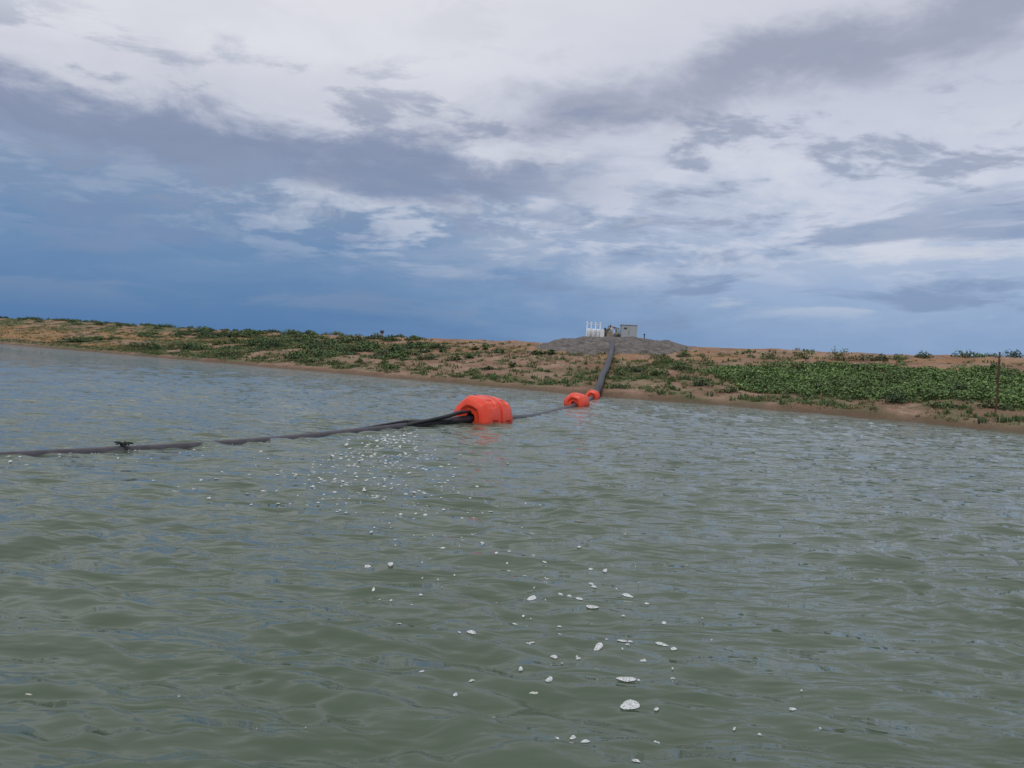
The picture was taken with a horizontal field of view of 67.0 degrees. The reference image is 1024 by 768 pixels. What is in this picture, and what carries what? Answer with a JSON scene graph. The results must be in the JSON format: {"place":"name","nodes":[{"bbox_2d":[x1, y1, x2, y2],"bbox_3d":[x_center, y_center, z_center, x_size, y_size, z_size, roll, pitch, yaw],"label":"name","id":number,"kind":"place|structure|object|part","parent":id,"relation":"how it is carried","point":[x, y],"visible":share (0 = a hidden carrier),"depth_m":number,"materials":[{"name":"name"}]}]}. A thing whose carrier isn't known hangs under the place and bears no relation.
{"place":"outdoors","nodes":[
{"label":"outdoors","id":0,"kind":"place"},
{"bbox_2d":[0,344,1023,767],"bbox_3d":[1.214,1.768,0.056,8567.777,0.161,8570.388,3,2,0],"label":"lake water","id":1,"kind":"structure","parent":0,"point":[858,582],"depth_m":5.95,"materials":[{"name":"green liquid"}]},
{"bbox_2d":[7,429,820,761],"bbox_3d":[-1.226,1.323,9.710,8.462,0.142,13.003,1,3,-41],"label":"foam","id":2,"kind":"object","parent":1,"relation":"on","point":[627,679],"visible":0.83,"depth_m":5.90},
{"bbox_2d":[454,395,512,423],"bbox_3d":[-0.748,0.898,20.342,1.205,1.210,1.450,4,0,31],"label":"orange pipe float","id":3,"kind":"object","parent":1,"relation":"in","point":[485,409],"visible":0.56,"depth_m":19.82,"materials":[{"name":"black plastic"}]},
{"bbox_2d":[564,392,589,406],"bbox_3d":[2.513,0.770,29.938,0.869,0.873,1.000,4,0,23],"label":"orange pipe float","id":4,"kind":"object","parent":1,"relation":"in","point":[580,400],"visible":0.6,"depth_m":29.55,"materials":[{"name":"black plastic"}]},
{"bbox_2d":[585,390,599,398],"bbox_3d":[3.824,0.607,36.634,0.672,0.674,0.800,3,2,14],"label":"orange pipe float","id":5,"kind":"object","parent":1,"relation":"in","point":[595,394],"visible":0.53,"depth_m":36.28,"materials":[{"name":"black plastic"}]},
{"bbox_2d":[0,318,1023,432],"bbox_3d":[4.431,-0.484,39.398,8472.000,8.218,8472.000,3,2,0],"label":"ground","id":6,"kind":"structure","parent":0,"point":[902,412],"depth_m":51.36,"materials":[{"name":"soil"}]},
{"bbox_2d":[0,334,614,455],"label":"floating discharge pipe","id":7,"kind":"object","parent":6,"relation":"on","point":[452,418],"visible":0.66,"depth_m":15.66,"materials":[{"name":"grey plastic"}]},
{"bbox_2d":[0,318,1023,424],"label":"weeds","id":8,"kind":"object","parent":6,"relation":"on","point":[212,353],"visible":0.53,"depth_m":52.37,"materials":[{"name":"green plant"}]},
{"bbox_2d":[0,316,1023,378],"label":"crest bushes","id":9,"kind":"object","parent":6,"relation":"on","point":[621,371],"visible":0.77,"depth_m":52.91,"materials":[{"name":"green plant"}]},
{"bbox_2d":[54,329,1004,408],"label":"bank bushes","id":10,"kind":"object","parent":6,"relation":"on","point":[313,347],"visible":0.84,"depth_m":70.82,"materials":[{"name":"green plant"}]},
{"bbox_2d":[535,336,694,354],"bbox_3d":[9.076,-3.120,69.419,14.000,2.587,20.000,3,2,0],"label":"gravel mound","id":11,"kind":"object","parent":6,"relation":"on","point":[585,345],"visible":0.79,"depth_m":64.45,"materials":[{"name":"grey gravel"}]},
{"bbox_2d":[586,322,604,336],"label":"white tank rack","id":12,"kind":"object","parent":11,"relation":"on","point":[597,332],"visible":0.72,"depth_m":74.51,"materials":[{"name":"metal"}]},
{"bbox_2d":[604,324,619,336],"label":"diesel pump","id":13,"kind":"object","parent":11,"relation":"on","point":[607,333],"visible":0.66,"depth_m":74.57,"materials":[{"name":"metal"}]},
{"bbox_2d":[620,324,637,336],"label":"control cabinet","id":14,"kind":"object","parent":11,"relation":"on","point":[628,330],"visible":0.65,"depth_m":74.38,"materials":[{"name":"metal"}]},
{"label":"door","id":15,"kind":"part","parent":14,"relation":"part of","materials":[{"name":"grey metal"}]},
{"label":"door","id":16,"kind":"part","parent":14,"relation":"part of","materials":[{"name":"grey metal"}]},
{"bbox_2d":[697,359,1023,407],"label":"broadleaf weed bed","id":17,"kind":"object","parent":6,"relation":"on","point":[929,378],"visible":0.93,"depth_m":39.97,"materials":[{"name":"green plant"}]},
{"bbox_2d":[992,352,1001,416],"bbox_3d":[18.778,0.056,29.985,0.319,2.601,0.401,3,2,0],"label":"rusty fence post","id":18,"kind":"object","parent":6,"relation":"on","point":[997,381],"visible":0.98,"depth_m":29.96,"materials":[{"name":"metal"}]},
{"bbox_2d":[0,0,1023,357],"label":"sky","id":19,"kind":"structure","parent":0,"point":[818,175],"materials":[{"name":"blue"}]}
]}

